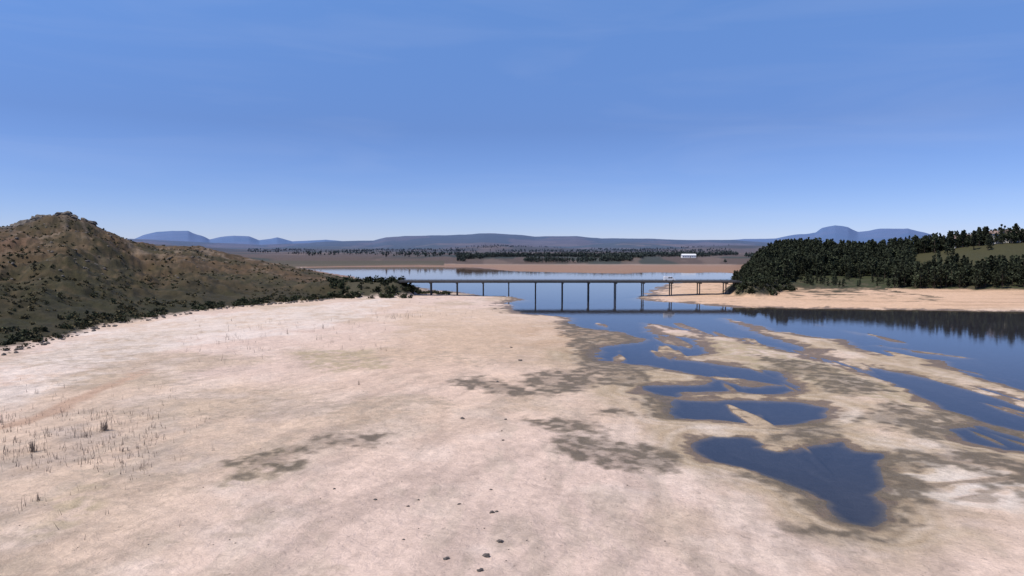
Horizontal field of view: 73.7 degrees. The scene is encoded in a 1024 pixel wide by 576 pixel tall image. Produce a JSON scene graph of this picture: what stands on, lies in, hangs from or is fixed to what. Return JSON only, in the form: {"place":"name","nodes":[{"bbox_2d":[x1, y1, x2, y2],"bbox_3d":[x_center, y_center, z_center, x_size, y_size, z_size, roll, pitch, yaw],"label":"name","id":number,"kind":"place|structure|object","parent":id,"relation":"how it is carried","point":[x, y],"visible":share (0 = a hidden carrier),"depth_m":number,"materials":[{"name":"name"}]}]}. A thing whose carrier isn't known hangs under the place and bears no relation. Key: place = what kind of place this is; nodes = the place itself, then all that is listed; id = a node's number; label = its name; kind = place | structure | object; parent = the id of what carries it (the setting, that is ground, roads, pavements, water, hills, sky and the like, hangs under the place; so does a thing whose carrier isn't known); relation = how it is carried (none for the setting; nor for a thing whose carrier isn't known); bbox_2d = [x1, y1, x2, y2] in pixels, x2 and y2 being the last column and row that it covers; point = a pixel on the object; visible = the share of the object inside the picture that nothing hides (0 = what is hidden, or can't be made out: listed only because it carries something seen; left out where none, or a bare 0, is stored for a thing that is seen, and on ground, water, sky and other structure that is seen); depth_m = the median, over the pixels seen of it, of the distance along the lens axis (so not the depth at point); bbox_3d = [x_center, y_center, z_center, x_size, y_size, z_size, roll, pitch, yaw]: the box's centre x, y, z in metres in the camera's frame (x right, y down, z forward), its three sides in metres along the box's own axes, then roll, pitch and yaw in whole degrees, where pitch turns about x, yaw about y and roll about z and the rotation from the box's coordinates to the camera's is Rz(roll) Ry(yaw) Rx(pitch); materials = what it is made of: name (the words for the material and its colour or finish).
{"place":"outdoors","nodes":[
{"label":"outdoors","id":0,"kind":"place"},
{"bbox_2d":[0,215,1023,575],"bbox_3d":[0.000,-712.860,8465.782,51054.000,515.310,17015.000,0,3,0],"label":"ground terrain","id":1,"kind":"structure","parent":0,"point":[668,451],"depth_m":75.96,"materials":[{"name":"beige sand"}]},
{"bbox_2d":[0,211,211,279],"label":"hill rock outcrop","id":2,"kind":"object","parent":1,"relation":"on","point":[38,216],"visible":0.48,"depth_m":330.38,"materials":[{"name":"stone"}]},
{"bbox_2d":[0,215,360,341],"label":"hillside scrub","id":3,"kind":"object","parent":1,"relation":"on","point":[77,318],"visible":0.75,"depth_m":212.02,"materials":[{"name":"green plant"}]},
{"bbox_2d":[0,302,492,540],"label":"dry reeds","id":4,"kind":"object","parent":1,"relation":"on","point":[31,447],"visible":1,"depth_m":69.61,"materials":[{"name":"brown plant"}]},
{"bbox_2d":[19,346,665,571],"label":"scattered stones","id":5,"kind":"object","parent":1,"relation":"on","point":[486,555],"visible":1,"depth_m":46.36,"materials":[{"name":"grey stone"}]},
{"bbox_2d":[1,280,786,355],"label":"shoreline boulders","id":6,"kind":"object","parent":1,"relation":"on","point":[68,335],"visible":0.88,"depth_m":177.72,"materials":[{"name":"stone"}]},
{"bbox_2d":[0,273,797,350],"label":"bush thicket","id":7,"kind":"object","parent":1,"relation":"on","point":[759,280],"visible":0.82,"depth_m":276.79,"materials":[{"name":"green plant"}]},
{"bbox_2d":[247,244,753,262],"bbox_3d":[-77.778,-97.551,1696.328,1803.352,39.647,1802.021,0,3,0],"label":"distant tree line","id":8,"kind":"object","parent":1,"relation":"on","point":[606,256],"visible":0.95,"depth_m":1037.49,"materials":[{"name":"green plant"}]},
{"bbox_2d":[396,279,741,296],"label":"road bridge","id":9,"kind":"structure","parent":1,"relation":"on","point":[615,282],"depth_m":285.84,"materials":[{"name":"concrete"}]},
{"bbox_2d":[663,276,674,279],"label":"white van","id":10,"kind":"object","parent":9,"relation":"on","point":[668,278],"visible":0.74,"depth_m":287.63,"materials":[{"name":"paint"}]},
{"bbox_2d":[681,255,695,257],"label":"walls","id":11,"kind":"structure","parent":1,"relation":"on","point":[688,256],"depth_m":945.04,"materials":[{"name":"white paint"}]},
{"bbox_2d":[731,223,1023,288],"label":"pine forest","id":12,"kind":"object","parent":1,"relation":"on","point":[808,258],"visible":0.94,"depth_m":355.87,"materials":[{"name":"green plant"}]},
{"bbox_2d":[992,234,1006,243],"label":"walls","id":13,"kind":"structure","parent":1,"relation":"on","point":[1005,241],"depth_m":398.25,"materials":[{"name":"white paint"}]},
{"bbox_2d":[0,0,1023,240],"label":"sky","id":14,"kind":"structure","parent":0,"point":[291,120],"materials":[{"name":"blue"}]},
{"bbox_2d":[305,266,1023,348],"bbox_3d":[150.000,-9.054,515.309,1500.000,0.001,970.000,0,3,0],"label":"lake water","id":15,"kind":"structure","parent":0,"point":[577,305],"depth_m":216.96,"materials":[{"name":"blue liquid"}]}
]}

